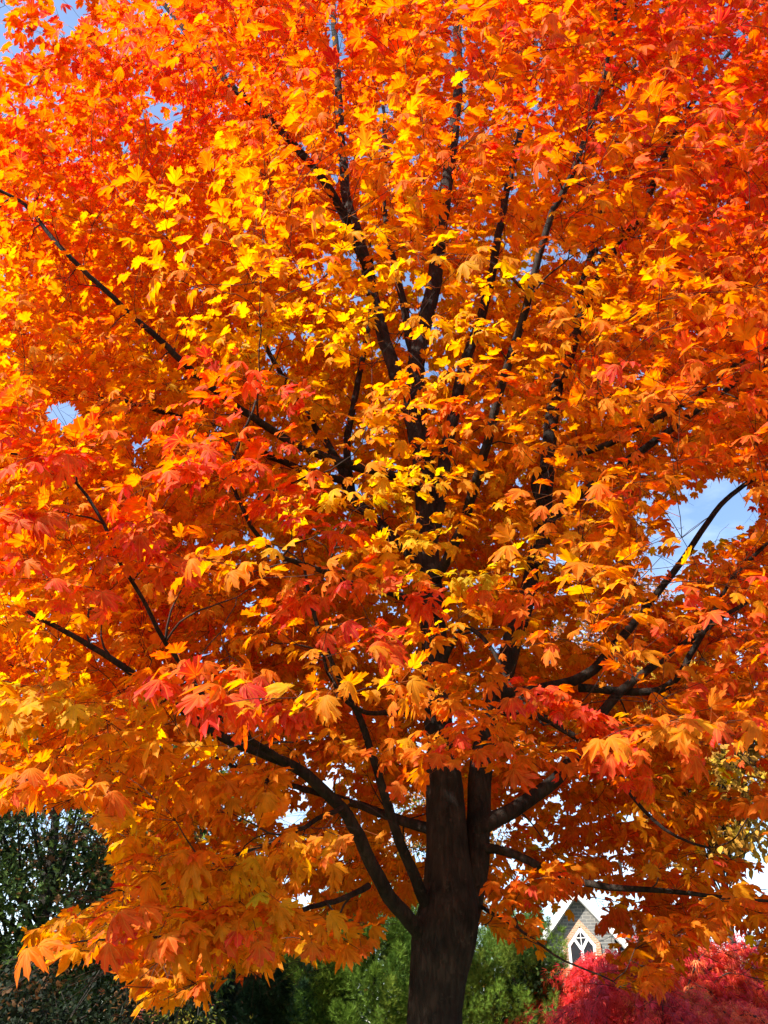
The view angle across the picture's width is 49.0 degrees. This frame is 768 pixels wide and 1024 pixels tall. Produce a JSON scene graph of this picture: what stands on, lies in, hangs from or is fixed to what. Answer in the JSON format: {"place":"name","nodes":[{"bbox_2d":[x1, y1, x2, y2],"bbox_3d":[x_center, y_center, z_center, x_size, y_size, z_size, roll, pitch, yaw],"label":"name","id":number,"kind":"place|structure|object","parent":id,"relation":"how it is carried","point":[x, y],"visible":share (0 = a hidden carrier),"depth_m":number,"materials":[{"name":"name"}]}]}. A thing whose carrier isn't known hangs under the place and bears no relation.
{"place":"outdoors","nodes":[
{"label":"outdoors","id":0,"kind":"place"},
{"bbox_2d":[0,0,767,1022],"label":"sky","id":1,"kind":"structure","parent":0,"point":[733,514],"materials":[{"name":"blue"}]},
{"bbox_2d":[541,895,710,990],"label":"stone house","id":2,"kind":"structure","parent":0,"point":[580,933],"depth_m":39.54,"materials":[{"name":"stone"}]},
{"bbox_2d":[568,927,596,968],"bbox_3d":[9.217,20.449,39.107,1.276,2.160,0.097,-8,-33,12],"label":"window","id":3,"kind":"structure","parent":2,"relation":"in","point":[580,939],"depth_m":39.22,"materials":[{"name":"white paint"}]},
{"bbox_3d":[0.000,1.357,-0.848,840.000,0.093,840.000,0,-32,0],"label":"lawn","id":4,"kind":"structure","parent":0,"visible":0},
{"bbox_2d":[0,669,120,934],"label":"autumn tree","id":5,"kind":"object","parent":4,"relation":"on","point":[59,840],"visible":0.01,"depth_m":32.22,"materials":[{"name":"green plant"}]},
{"bbox_2d":[1,975,202,1023],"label":"holly shrub","id":6,"kind":"object","parent":4,"relation":"on","point":[82,1007],"visible":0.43,"depth_m":7.70,"materials":[{"name":"green plant"}]},
{"bbox_2d":[0,658,261,1023],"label":"oak tree","id":7,"kind":"object","parent":4,"relation":"on","point":[53,872],"visible":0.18,"depth_m":10.47,"materials":[{"name":"green plant"}]},
{"bbox_2d":[69,970,202,1023],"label":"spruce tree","id":8,"kind":"object","parent":4,"relation":"on","point":[96,984],"visible":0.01,"depth_m":13.61,"materials":[{"name":"green plant"}]},
{"bbox_2d":[0,947,272,1023],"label":"holly shrub","id":9,"kind":"object","parent":4,"relation":"on","point":[17,1013],"visible":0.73,"depth_m":7.05,"materials":[{"name":"green plant"}]},
{"bbox_2d":[85,740,285,886],"bbox_3d":[-6.651,12.501,27.471,7.031,11.315,7.169,0,-32,0],"label":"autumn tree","id":10,"kind":"object","parent":4,"relation":"on","point":[203,837],"visible":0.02,"depth_m":28.52,"materials":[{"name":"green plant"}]},
{"bbox_2d":[129,1000,252,1023],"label":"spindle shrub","id":11,"kind":"object","parent":4,"relation":"on","point":[187,1021],"visible":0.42,"depth_m":7.58,"materials":[{"name":"green plant"}]},
{"bbox_2d":[99,959,286,1023],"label":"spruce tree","id":12,"kind":"object","parent":4,"relation":"on","point":[231,996],"visible":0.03,"depth_m":12.08,"materials":[{"name":"green plant"}]},
{"bbox_2d":[221,941,357,1023],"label":"yew bush","id":13,"kind":"object","parent":4,"relation":"on","point":[259,1000],"visible":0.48,"depth_m":10.53,"materials":[{"name":"green plant"}]},
{"bbox_2d":[299,900,328,914],"bbox_3d":[-1.906,12.100,20.779,2.564,4.912,2.870,-10,-33,16],"label":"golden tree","id":14,"kind":"object","parent":4,"relation":"on","point":[302,905],"depth_m":22.24,"materials":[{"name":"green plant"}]},
{"bbox_2d":[262,879,494,1023],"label":"yew bush","id":15,"kind":"object","parent":4,"relation":"on","point":[398,966],"visible":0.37,"depth_m":10.51,"materials":[{"name":"green plant"}]},
{"bbox_2d":[8,906,758,1023],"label":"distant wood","id":16,"kind":"object","parent":4,"relation":"on","point":[360,992],"depth_m":53.05,"materials":[{"name":"green plant"}]},
{"bbox_2d":[0,0,767,1023],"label":"maple tree","id":17,"kind":"object","parent":4,"relation":"on","point":[94,314],"visible":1,"depth_m":5.26,"materials":[{"name":"orange plant"}]},
{"bbox_2d":[380,744,519,914],"bbox_3d":[2.514,14.816,33.041,6.596,13.292,7.262,0,-32,0],"label":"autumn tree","id":18,"kind":"object","parent":4,"relation":"on","point":[418,843],"visible":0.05,"depth_m":34.14,"materials":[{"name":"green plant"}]},
{"bbox_2d":[384,877,577,1023],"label":"yew bush","id":19,"kind":"object","parent":4,"relation":"on","point":[487,948],"visible":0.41,"depth_m":11.21,"materials":[{"name":"green plant"}]},
{"bbox_2d":[481,919,568,1023],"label":"laurel shrub","id":20,"kind":"object","parent":4,"relation":"on","point":[524,974],"visible":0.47,"depth_m":11.25,"materials":[{"name":"green plant"}]},
{"bbox_2d":[522,623,636,940],"bbox_3d":[8.061,11.141,29.589,8.390,15.865,7.887,0,-32,0],"label":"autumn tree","id":21,"kind":"object","parent":4,"relation":"on","point":[620,865],"depth_m":30.73,"materials":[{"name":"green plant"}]},
{"bbox_2d":[543,566,694,862],"bbox_3d":[8.006,8.917,26.351,6.293,16.206,5.911,0,-32,0],"label":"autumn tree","id":22,"kind":"object","parent":4,"relation":"on","point":[584,624],"visible":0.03,"depth_m":28.56,"materials":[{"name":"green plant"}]},
{"bbox_2d":[504,932,767,1023],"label":"japanese maple","id":23,"kind":"object","parent":4,"relation":"on","point":[739,999],"visible":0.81,"depth_m":10.09,"materials":[{"name":"red plant"}]},
{"bbox_2d":[598,652,767,968],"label":"autumn tree","id":24,"kind":"object","parent":4,"relation":"on","point":[745,838],"visible":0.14,"depth_m":15.67,"materials":[{"name":"yellow plant"}]},
{"bbox_2d":[736,918,766,995],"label":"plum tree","id":25,"kind":"object","parent":4,"relation":"on","point":[757,941],"visible":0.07,"depth_m":27.04,"materials":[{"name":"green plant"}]}
]}

